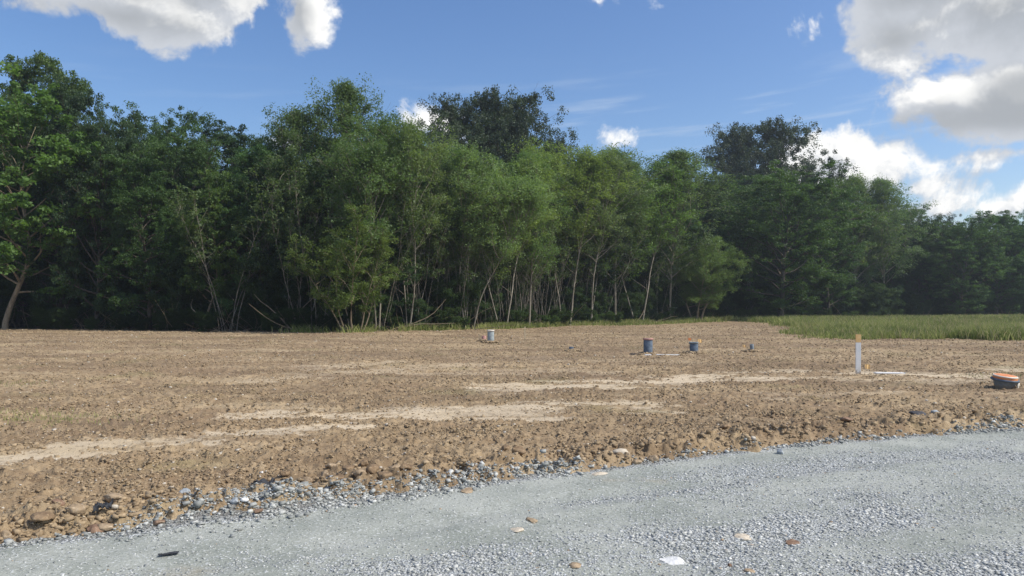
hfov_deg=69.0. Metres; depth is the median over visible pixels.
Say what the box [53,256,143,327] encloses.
shrub
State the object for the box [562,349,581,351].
soil
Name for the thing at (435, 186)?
airy tree
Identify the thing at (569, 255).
sapling
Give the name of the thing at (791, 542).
rock
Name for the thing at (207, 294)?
shrub
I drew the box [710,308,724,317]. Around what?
shrub
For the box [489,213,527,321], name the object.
sapling
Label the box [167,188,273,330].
sapling
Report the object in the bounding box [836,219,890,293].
dense tree
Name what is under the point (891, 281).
round tree
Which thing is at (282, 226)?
round tree
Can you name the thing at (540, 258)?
sapling
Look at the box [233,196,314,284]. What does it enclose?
sapling
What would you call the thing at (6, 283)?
shrub
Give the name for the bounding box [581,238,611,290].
sapling
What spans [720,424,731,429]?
rock
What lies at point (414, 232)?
sapling
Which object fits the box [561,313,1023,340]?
grass
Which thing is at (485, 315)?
shrub
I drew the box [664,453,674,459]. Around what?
clay clod
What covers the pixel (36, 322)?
shrub
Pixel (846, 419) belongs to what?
rock
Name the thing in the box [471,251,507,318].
sapling
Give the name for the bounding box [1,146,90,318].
dense tree
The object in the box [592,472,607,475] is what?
rock
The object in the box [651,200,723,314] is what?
dense tree
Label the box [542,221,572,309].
sapling
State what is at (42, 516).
rock
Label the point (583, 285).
sapling
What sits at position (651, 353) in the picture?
soil
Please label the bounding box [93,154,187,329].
dense tree
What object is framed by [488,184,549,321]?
sapling
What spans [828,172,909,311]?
airy tree
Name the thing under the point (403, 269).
shrub
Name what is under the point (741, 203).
round tree
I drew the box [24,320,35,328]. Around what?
shrub
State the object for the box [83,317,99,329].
shrub
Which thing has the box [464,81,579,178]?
tall tree
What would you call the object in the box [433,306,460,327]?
shrub
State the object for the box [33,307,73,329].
shrub
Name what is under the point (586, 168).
slender tree
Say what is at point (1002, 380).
drain basin
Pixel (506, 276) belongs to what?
sapling
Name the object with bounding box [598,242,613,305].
sapling
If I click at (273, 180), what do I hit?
sapling
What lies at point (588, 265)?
sapling
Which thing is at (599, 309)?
shrub
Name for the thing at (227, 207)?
dense tree
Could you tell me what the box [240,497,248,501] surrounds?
rock
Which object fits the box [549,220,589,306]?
sapling
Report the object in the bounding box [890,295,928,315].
shrub
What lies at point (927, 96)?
sky
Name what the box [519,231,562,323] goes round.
sapling
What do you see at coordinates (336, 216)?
sapling
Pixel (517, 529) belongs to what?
rock
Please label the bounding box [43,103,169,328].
round tree
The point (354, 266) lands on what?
multi stemmed tree
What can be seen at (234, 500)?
rock
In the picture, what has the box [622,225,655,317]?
sapling
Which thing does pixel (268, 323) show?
shrub
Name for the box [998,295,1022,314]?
shrub
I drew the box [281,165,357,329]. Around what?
sapling
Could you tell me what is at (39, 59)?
dense tree
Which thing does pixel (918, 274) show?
round tree
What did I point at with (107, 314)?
shrub
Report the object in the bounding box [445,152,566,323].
slender tree
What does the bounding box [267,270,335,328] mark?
shrub
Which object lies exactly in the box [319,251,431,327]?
shrub
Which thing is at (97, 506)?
fabric scrap
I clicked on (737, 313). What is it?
shrub
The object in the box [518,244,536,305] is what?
sapling
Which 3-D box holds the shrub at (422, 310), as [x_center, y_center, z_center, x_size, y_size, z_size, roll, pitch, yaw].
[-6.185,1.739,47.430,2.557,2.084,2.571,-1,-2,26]
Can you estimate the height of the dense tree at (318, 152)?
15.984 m
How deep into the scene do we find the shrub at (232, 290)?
46.84 m
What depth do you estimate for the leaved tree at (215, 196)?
46.21 m
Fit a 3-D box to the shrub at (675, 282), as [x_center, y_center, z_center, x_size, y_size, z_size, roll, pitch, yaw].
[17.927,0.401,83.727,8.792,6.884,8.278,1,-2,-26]
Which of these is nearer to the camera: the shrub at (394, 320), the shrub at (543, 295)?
the shrub at (394, 320)
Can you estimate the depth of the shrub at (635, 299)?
70.37 m
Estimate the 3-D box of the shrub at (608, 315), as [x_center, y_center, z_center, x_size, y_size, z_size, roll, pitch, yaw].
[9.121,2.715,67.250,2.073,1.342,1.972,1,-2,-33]
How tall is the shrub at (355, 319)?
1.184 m
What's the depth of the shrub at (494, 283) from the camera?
52.42 m
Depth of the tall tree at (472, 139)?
69.50 m
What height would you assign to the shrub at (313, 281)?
5.237 m
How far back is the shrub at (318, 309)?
45.73 m
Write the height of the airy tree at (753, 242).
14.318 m
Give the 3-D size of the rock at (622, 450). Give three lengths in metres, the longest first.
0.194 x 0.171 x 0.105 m
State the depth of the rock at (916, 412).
10.53 m
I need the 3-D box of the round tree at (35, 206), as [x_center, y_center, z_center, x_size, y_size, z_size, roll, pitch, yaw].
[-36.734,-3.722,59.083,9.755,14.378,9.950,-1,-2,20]
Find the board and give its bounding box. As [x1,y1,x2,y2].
[873,372,904,373]
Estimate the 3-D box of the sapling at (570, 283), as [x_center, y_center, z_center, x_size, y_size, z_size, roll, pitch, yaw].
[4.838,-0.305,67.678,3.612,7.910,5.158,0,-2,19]
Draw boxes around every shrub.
[0,249,42,321]
[0,273,15,317]
[0,279,31,319]
[9,314,29,324]
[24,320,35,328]
[25,308,54,328]
[30,258,96,325]
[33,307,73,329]
[48,307,78,328]
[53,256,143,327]
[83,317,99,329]
[92,284,141,329]
[109,313,137,329]
[128,316,154,329]
[149,241,243,328]
[151,312,179,330]
[167,307,199,330]
[173,258,257,329]
[193,311,219,331]
[219,280,269,326]
[229,319,246,330]
[231,251,308,330]
[238,310,263,331]
[258,310,282,331]
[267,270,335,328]
[276,307,314,328]
[281,256,361,328]
[312,314,339,331]
[313,297,347,326]
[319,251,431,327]
[334,243,431,323]
[335,289,395,329]
[346,313,373,329]
[385,314,403,329]
[392,300,433,326]
[410,259,501,324]
[412,273,488,325]
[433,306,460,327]
[451,249,525,324]
[453,316,470,328]
[468,293,503,327]
[469,273,522,323]
[487,318,498,323]
[504,309,527,323]
[510,304,532,319]
[512,258,574,322]
[516,277,556,321]
[523,309,539,325]
[537,304,565,320]
[540,315,560,325]
[546,308,572,323]
[550,258,623,308]
[557,286,602,318]
[567,307,596,321]
[569,269,642,319]
[582,292,614,319]
[587,314,602,321]
[603,311,623,323]
[610,291,645,320]
[618,264,683,313]
[624,288,657,320]
[626,316,638,320]
[639,262,701,315]
[647,293,685,318]
[650,312,667,320]
[673,301,688,316]
[678,290,707,317]
[699,312,711,317]
[704,295,734,316]
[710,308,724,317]
[722,266,755,317]
[722,285,748,315]
[727,308,743,318]
[734,288,777,314]
[741,309,756,316]
[748,306,764,315]
[776,280,822,315]
[778,269,837,309]
[784,296,805,314]
[792,307,812,316]
[809,289,856,314]
[809,309,818,315]
[813,308,831,315]
[834,293,873,315]
[838,268,891,309]
[841,311,859,316]
[846,280,889,315]
[862,311,879,315]
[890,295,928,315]
[891,309,904,315]
[892,282,921,312]
[904,308,922,315]
[918,298,933,315]
[921,276,980,313]
[932,309,952,314]
[939,290,975,313]
[946,308,966,314]
[960,274,1001,314]
[966,295,998,314]
[967,308,983,314]
[992,273,1023,313]
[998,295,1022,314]
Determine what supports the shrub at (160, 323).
on the ground at (77, 449)
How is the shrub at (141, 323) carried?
on the ground at (77, 449)
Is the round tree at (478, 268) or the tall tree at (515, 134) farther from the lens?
the tall tree at (515, 134)
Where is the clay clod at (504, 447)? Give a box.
[500,445,510,450]
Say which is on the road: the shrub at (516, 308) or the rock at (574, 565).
the rock at (574, 565)
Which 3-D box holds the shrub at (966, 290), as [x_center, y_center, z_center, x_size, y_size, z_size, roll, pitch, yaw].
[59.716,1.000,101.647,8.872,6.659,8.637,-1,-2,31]
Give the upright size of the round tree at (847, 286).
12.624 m
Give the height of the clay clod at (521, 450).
0.098 m
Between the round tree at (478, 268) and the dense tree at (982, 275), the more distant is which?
the dense tree at (982, 275)
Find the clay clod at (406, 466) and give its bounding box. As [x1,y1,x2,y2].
[399,463,411,470]
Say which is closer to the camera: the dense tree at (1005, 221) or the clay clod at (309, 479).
the clay clod at (309, 479)
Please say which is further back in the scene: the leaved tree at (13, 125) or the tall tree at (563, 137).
the tall tree at (563, 137)
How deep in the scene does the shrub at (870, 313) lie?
89.83 m
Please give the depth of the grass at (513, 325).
47.22 m
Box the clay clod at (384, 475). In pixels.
[377,471,392,480]
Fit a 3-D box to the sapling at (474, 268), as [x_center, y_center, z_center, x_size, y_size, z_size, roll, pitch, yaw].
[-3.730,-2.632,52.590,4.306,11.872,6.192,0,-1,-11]
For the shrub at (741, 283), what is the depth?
87.73 m
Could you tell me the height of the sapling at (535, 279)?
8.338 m
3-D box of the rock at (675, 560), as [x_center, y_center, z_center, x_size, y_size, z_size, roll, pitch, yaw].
[1.017,1.734,4.726,0.155,0.029,0.139,-2,4,-11]
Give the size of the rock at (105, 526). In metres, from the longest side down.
0.124 x 0.086 x 0.046 m
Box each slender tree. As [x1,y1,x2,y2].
[305,100,437,330]
[346,111,465,323]
[419,136,562,327]
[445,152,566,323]
[504,136,646,324]
[556,145,673,318]
[590,155,705,319]
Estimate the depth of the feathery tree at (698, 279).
75.33 m
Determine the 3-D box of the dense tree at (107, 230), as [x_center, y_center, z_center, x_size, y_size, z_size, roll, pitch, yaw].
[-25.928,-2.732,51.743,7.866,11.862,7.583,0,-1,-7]
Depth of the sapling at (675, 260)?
77.17 m
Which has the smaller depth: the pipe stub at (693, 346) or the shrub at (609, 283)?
the pipe stub at (693, 346)
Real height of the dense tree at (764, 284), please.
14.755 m
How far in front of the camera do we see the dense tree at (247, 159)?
47.30 m
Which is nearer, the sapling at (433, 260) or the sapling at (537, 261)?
the sapling at (433, 260)
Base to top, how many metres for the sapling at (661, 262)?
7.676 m
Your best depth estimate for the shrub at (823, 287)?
91.06 m
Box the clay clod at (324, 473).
[321,470,328,476]
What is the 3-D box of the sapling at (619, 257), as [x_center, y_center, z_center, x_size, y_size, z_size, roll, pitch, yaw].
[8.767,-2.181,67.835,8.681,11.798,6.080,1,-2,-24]
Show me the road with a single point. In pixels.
(461, 503)
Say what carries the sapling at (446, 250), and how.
on the ground at (77, 449)
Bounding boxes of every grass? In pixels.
[272,316,695,332]
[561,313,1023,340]
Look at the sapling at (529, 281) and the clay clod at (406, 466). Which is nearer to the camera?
the clay clod at (406, 466)
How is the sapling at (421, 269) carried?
on the ground at (77, 449)
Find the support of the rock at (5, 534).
on the ground at (77, 449)
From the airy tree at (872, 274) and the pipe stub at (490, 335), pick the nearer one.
the pipe stub at (490, 335)
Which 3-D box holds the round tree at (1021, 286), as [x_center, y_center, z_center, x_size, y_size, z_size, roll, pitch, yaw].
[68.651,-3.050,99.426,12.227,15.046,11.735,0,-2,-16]
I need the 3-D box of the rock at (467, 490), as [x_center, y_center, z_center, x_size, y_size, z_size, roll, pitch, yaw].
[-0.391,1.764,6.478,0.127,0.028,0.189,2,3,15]
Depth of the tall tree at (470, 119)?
77.77 m
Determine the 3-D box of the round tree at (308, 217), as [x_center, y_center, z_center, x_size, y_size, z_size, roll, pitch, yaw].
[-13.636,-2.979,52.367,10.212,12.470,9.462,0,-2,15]
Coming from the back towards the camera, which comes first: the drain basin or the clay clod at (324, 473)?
the drain basin
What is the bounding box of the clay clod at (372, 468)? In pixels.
[366,464,379,473]
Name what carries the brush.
on the ground at (77, 449)
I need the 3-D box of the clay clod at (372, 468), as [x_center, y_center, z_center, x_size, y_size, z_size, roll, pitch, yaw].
[-1.262,1.650,6.748,0.107,0.098,0.148,-1,-2,28]
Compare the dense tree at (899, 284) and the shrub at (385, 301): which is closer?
the shrub at (385, 301)
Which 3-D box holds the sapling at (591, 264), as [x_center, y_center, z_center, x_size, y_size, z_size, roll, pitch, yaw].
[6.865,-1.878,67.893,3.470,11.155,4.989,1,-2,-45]
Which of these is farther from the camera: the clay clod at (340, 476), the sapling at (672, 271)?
the sapling at (672, 271)
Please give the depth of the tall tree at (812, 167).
102.97 m
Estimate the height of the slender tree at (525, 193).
13.011 m
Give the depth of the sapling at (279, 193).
44.11 m
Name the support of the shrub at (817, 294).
on the ground at (77, 449)
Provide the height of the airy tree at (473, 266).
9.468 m
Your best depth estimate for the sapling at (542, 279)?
61.17 m
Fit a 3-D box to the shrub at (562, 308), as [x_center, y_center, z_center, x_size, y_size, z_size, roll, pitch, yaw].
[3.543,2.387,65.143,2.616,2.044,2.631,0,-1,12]
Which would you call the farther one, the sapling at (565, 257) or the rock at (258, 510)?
the sapling at (565, 257)
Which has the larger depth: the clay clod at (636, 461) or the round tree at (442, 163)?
the round tree at (442, 163)
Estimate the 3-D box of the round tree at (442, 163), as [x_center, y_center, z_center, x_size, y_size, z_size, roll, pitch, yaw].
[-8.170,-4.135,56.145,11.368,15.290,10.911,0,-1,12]
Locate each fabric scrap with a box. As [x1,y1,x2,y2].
[92,498,112,512]
[158,551,178,555]
[249,477,274,486]
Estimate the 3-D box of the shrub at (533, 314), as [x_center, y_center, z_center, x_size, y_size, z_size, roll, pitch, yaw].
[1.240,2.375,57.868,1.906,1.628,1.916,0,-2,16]
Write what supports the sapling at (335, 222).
on the ground at (77, 449)
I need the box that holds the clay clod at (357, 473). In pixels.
[353,468,366,476]
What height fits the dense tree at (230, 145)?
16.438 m
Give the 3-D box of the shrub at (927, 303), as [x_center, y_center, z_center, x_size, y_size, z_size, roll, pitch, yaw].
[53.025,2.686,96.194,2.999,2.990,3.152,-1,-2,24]
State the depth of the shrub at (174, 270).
49.42 m
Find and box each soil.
[480,340,500,342]
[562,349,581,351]
[638,352,657,354]
[680,351,709,353]
[742,349,763,352]
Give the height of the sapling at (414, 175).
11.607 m
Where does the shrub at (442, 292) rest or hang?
on the ground at (77, 449)
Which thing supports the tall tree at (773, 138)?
on the ground at (77, 449)
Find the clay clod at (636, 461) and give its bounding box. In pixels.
[631,459,642,463]
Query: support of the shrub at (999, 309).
on the ground at (77, 449)
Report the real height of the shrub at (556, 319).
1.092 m
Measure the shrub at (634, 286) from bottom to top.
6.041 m
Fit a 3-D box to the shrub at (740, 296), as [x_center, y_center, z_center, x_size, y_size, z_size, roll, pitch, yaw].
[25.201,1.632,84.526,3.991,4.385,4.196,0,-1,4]
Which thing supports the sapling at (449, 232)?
on the ground at (77, 449)
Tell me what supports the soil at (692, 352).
on the ground at (77, 449)
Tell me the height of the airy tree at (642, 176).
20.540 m
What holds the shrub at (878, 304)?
on the ground at (77, 449)
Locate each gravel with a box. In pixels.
[0,413,1023,548]
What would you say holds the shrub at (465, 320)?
on the ground at (77, 449)
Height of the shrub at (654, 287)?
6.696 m
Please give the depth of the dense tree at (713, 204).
90.28 m
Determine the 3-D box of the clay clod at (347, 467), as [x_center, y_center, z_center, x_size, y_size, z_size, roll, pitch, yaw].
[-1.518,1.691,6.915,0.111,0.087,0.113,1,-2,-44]
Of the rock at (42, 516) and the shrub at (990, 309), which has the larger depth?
the shrub at (990, 309)
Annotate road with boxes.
[0,428,1023,575]
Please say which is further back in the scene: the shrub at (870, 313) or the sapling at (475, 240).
the shrub at (870, 313)
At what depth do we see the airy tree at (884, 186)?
93.71 m
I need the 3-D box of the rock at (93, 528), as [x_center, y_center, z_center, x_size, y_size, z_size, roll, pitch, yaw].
[-2.909,1.690,5.226,0.107,0.063,0.114,-1,-2,34]
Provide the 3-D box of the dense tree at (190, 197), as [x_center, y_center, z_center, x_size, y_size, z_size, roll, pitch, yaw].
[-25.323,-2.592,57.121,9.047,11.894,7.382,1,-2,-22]
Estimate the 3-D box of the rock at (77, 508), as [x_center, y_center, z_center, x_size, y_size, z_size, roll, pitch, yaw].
[-3.126,1.593,5.336,0.145,0.106,0.098,0,-7,8]
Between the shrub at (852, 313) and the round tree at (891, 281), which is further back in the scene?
the round tree at (891, 281)
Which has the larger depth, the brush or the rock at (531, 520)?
the brush
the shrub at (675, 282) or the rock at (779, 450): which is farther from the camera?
the shrub at (675, 282)
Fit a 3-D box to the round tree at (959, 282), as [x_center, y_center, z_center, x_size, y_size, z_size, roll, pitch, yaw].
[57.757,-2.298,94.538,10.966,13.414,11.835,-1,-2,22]
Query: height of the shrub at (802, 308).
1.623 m
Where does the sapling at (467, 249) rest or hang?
on the ground at (77, 449)
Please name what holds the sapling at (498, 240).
on the ground at (77, 449)
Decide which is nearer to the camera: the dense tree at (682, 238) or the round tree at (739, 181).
the dense tree at (682, 238)
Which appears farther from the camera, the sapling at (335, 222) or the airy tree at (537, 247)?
the airy tree at (537, 247)
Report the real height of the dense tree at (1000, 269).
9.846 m
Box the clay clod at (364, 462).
[361,459,368,465]
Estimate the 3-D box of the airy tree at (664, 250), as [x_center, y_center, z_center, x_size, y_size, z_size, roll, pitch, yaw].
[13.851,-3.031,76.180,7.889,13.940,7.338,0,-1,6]
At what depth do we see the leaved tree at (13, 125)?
47.39 m
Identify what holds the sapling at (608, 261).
on the ground at (77, 449)
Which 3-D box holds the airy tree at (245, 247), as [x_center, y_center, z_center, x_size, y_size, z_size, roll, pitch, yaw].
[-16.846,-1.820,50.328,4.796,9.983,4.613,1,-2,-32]
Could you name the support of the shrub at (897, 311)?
on the ground at (77, 449)
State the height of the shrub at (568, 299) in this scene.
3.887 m
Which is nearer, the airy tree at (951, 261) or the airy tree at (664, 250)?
the airy tree at (664, 250)
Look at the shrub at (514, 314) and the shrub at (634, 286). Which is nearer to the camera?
the shrub at (514, 314)
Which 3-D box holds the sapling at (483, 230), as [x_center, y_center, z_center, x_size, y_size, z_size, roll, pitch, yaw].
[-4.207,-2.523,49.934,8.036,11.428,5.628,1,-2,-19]
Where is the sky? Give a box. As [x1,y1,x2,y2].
[0,0,1023,261]
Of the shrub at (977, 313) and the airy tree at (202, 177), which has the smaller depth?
the airy tree at (202, 177)
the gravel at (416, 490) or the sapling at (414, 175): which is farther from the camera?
the sapling at (414, 175)
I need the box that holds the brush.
[8,283,1022,331]
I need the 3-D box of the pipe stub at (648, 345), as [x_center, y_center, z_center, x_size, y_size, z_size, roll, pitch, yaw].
[4.526,1.996,24.792,0.331,0.652,0.330,3,-3,-40]
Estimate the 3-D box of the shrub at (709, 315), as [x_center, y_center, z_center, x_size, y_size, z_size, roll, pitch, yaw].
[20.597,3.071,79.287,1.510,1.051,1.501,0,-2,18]
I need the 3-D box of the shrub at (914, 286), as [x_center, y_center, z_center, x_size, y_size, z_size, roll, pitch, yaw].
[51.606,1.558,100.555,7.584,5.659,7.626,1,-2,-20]
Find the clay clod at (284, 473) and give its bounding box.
[279,471,289,476]
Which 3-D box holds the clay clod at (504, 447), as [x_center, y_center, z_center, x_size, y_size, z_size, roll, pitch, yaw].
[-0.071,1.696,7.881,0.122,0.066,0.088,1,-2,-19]
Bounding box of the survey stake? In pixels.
[855,334,860,373]
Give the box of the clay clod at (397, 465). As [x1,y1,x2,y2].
[389,464,400,467]
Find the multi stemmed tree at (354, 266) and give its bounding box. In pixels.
[283,202,407,331]
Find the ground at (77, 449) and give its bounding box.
[0,318,1023,543]
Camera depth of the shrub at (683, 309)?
79.06 m
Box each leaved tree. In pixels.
[0,61,118,329]
[171,168,253,328]
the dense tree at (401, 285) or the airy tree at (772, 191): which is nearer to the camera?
the dense tree at (401, 285)
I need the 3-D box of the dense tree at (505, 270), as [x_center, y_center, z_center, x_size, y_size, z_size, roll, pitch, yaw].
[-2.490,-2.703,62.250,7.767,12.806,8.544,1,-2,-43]
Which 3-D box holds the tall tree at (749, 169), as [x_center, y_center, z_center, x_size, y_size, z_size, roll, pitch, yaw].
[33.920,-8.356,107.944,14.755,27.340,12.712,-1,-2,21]
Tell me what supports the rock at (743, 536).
on the road
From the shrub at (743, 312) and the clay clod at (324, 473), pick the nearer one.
the clay clod at (324, 473)
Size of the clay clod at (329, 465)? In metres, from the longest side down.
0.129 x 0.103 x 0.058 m
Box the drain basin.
[990,373,1019,388]
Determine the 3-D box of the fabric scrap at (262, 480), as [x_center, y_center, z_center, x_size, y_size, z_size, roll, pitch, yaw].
[-2.060,1.604,6.126,0.222,0.078,0.078,1,-2,-30]
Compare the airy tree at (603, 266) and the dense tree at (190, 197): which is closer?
the dense tree at (190, 197)
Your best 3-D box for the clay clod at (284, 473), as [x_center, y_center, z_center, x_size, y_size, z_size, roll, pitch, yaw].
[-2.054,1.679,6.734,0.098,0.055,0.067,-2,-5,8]
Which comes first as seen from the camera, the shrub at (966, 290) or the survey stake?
the survey stake
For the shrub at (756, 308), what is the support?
on the ground at (77, 449)
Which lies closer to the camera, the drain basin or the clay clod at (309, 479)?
the clay clod at (309, 479)
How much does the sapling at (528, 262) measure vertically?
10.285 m
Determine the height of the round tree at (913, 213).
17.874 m
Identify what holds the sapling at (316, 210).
on the ground at (77, 449)
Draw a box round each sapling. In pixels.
[167,154,295,330]
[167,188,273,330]
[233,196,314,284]
[262,153,347,324]
[263,143,347,325]
[277,210,315,328]
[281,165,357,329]
[299,204,354,327]
[300,205,365,326]
[315,184,387,324]
[322,199,377,317]
[347,179,425,328]
[355,138,424,327]
[379,180,446,322]
[391,202,430,323]
[395,222,450,320]
[404,198,460,322]
[405,174,507,306]
[411,190,455,324]
[417,214,457,322]
[430,157,510,319]
[431,212,478,315]
[435,220,470,326]
[438,180,480,310]
[439,214,479,320]
[440,176,492,325]
[452,179,516,324]
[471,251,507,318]
[479,237,522,318]
[484,189,559,308]
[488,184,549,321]
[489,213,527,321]
[493,205,546,317]
[503,251,545,306]
[505,233,549,300]
[512,259,538,306]
[515,228,553,308]
[517,230,556,321]
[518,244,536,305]
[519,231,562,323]
[522,236,575,321]
[536,197,570,313]
[538,218,578,316]
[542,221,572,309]
[542,221,594,307]
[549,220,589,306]
[553,242,580,291]
[556,233,583,316]
[557,239,600,309]
[559,207,607,305]
[562,214,652,319]
[563,246,596,303]
[565,202,626,313]
[567,234,606,306]
[574,229,624,291]
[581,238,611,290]
[584,238,614,317]
[589,247,637,309]
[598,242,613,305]
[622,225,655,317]
[643,248,677,314]
[656,233,687,313]
[660,248,683,302]
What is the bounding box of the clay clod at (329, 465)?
[325,463,336,467]
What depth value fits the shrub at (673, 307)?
75.12 m
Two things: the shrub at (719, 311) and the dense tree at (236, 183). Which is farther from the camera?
the shrub at (719, 311)
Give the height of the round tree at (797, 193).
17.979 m
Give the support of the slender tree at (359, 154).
on the ground at (77, 449)
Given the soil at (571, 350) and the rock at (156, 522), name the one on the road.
the rock at (156, 522)
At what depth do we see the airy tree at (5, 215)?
53.21 m
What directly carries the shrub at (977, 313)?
on the ground at (77, 449)
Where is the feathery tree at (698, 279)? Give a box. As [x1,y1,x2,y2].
[652,234,757,318]
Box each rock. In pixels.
[0,530,14,542]
[30,511,55,520]
[51,498,65,505]
[65,503,85,516]
[86,523,104,533]
[98,523,113,530]
[103,492,123,502]
[152,520,164,524]
[179,488,190,493]
[230,497,238,503]
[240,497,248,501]
[254,508,262,513]
[460,487,472,493]
[510,527,523,531]
[526,517,537,523]
[569,562,580,567]
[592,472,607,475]
[612,448,629,454]
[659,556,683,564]
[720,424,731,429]
[733,533,750,539]
[743,568,754,572]
[776,448,783,454]
[785,539,800,544]
[840,417,852,421]
[908,411,925,414]
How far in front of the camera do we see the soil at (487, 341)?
32.41 m
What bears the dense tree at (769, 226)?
on the ground at (77, 449)
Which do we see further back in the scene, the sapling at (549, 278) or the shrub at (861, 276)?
the shrub at (861, 276)
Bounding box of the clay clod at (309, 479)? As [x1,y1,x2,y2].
[302,476,311,482]
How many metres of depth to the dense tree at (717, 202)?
90.69 m
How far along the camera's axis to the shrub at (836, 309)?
90.21 m
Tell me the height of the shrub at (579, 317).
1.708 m
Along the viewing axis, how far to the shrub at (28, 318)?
55.77 m
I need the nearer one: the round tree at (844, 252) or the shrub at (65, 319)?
the shrub at (65, 319)
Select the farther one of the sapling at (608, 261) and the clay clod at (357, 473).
the sapling at (608, 261)
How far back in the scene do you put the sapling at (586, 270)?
67.37 m
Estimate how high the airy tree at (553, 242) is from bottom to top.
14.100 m
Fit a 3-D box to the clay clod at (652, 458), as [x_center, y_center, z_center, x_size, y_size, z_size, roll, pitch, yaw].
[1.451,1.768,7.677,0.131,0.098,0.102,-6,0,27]
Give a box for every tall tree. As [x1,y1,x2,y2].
[415,84,541,179]
[418,109,499,235]
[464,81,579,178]
[522,128,579,169]
[693,143,784,195]
[697,114,822,188]
[783,148,859,243]
[911,212,974,258]
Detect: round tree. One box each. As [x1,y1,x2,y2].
[2,164,39,304]
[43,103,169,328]
[107,100,216,245]
[108,121,240,324]
[239,148,360,312]
[255,156,347,326]
[349,124,467,274]
[432,196,503,301]
[550,191,609,287]
[692,182,773,284]
[712,159,890,317]
[716,172,745,193]
[784,185,883,315]
[788,227,874,298]
[856,227,928,307]
[883,204,951,253]
[890,239,960,313]
[897,214,978,311]
[920,217,1023,314]
[974,210,1023,305]
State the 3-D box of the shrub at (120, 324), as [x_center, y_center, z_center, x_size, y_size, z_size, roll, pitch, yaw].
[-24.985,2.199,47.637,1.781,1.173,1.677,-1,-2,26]
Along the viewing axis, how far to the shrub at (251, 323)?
45.40 m
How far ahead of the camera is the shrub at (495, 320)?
52.65 m
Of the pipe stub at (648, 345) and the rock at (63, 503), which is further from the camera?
the pipe stub at (648, 345)
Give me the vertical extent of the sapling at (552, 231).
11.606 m
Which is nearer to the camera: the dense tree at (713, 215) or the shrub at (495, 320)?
the shrub at (495, 320)
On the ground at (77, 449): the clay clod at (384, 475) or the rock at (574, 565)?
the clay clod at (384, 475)
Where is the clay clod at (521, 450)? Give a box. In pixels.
[512,446,525,455]
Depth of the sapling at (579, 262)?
64.55 m
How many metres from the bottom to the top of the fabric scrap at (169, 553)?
0.014 m
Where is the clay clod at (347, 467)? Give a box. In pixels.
[342,465,353,471]
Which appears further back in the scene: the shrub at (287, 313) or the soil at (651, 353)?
the shrub at (287, 313)
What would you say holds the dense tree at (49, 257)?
on the ground at (77, 449)
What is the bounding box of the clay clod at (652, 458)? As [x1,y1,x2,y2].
[648,455,658,462]
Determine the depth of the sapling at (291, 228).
44.42 m
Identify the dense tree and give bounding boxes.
[0,50,111,326]
[0,70,111,327]
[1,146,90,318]
[25,158,157,319]
[82,164,188,327]
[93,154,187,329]
[132,179,206,261]
[163,199,235,312]
[175,113,266,325]
[184,179,253,322]
[195,142,296,328]
[218,134,296,272]
[297,136,340,222]
[339,179,431,325]
[457,183,518,325]
[539,210,589,295]
[612,221,646,319]
[640,199,703,294]
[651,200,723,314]
[676,183,733,315]
[689,207,738,311]
[692,179,752,314]
[744,194,802,279]
[745,202,798,312]
[777,225,823,281]
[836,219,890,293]
[863,233,913,307]
[953,209,1023,314]
[961,252,995,295]
[985,252,1013,312]
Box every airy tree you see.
[0,144,15,246]
[166,161,220,239]
[229,190,285,278]
[246,102,351,257]
[295,71,385,323]
[403,141,461,324]
[428,152,501,235]
[433,196,508,291]
[487,148,572,323]
[512,218,552,301]
[518,174,565,304]
[574,140,680,313]
[621,191,681,317]
[629,147,737,316]
[634,159,658,268]
[705,191,765,267]
[728,203,780,307]
[745,172,785,248]
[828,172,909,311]
[844,227,887,287]
[851,174,939,283]
[935,248,970,296]
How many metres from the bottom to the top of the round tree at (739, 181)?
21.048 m
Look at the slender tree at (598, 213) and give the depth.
65.25 m
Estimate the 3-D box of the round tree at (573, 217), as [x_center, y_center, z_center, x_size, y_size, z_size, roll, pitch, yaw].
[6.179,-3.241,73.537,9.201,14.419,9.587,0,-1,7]
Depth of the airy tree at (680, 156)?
72.81 m
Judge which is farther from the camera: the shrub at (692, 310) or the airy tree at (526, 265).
the shrub at (692, 310)
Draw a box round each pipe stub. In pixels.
[487,330,493,340]
[643,338,652,352]
[689,342,698,351]
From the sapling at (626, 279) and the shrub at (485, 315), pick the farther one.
the sapling at (626, 279)
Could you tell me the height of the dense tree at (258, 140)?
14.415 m
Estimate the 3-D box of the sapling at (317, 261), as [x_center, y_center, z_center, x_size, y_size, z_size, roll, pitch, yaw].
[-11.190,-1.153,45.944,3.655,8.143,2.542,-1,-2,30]
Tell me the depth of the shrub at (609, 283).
68.23 m
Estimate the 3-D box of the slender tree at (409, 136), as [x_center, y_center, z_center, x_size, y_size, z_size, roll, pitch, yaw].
[-6.047,-3.722,46.423,7.939,13.637,7.236,-1,-2,41]
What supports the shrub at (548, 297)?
on the ground at (77, 449)
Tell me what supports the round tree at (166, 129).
on the ground at (77, 449)
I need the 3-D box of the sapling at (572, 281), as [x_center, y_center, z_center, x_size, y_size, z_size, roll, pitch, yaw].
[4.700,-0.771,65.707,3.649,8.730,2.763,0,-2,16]
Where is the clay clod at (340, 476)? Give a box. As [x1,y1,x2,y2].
[333,474,343,479]

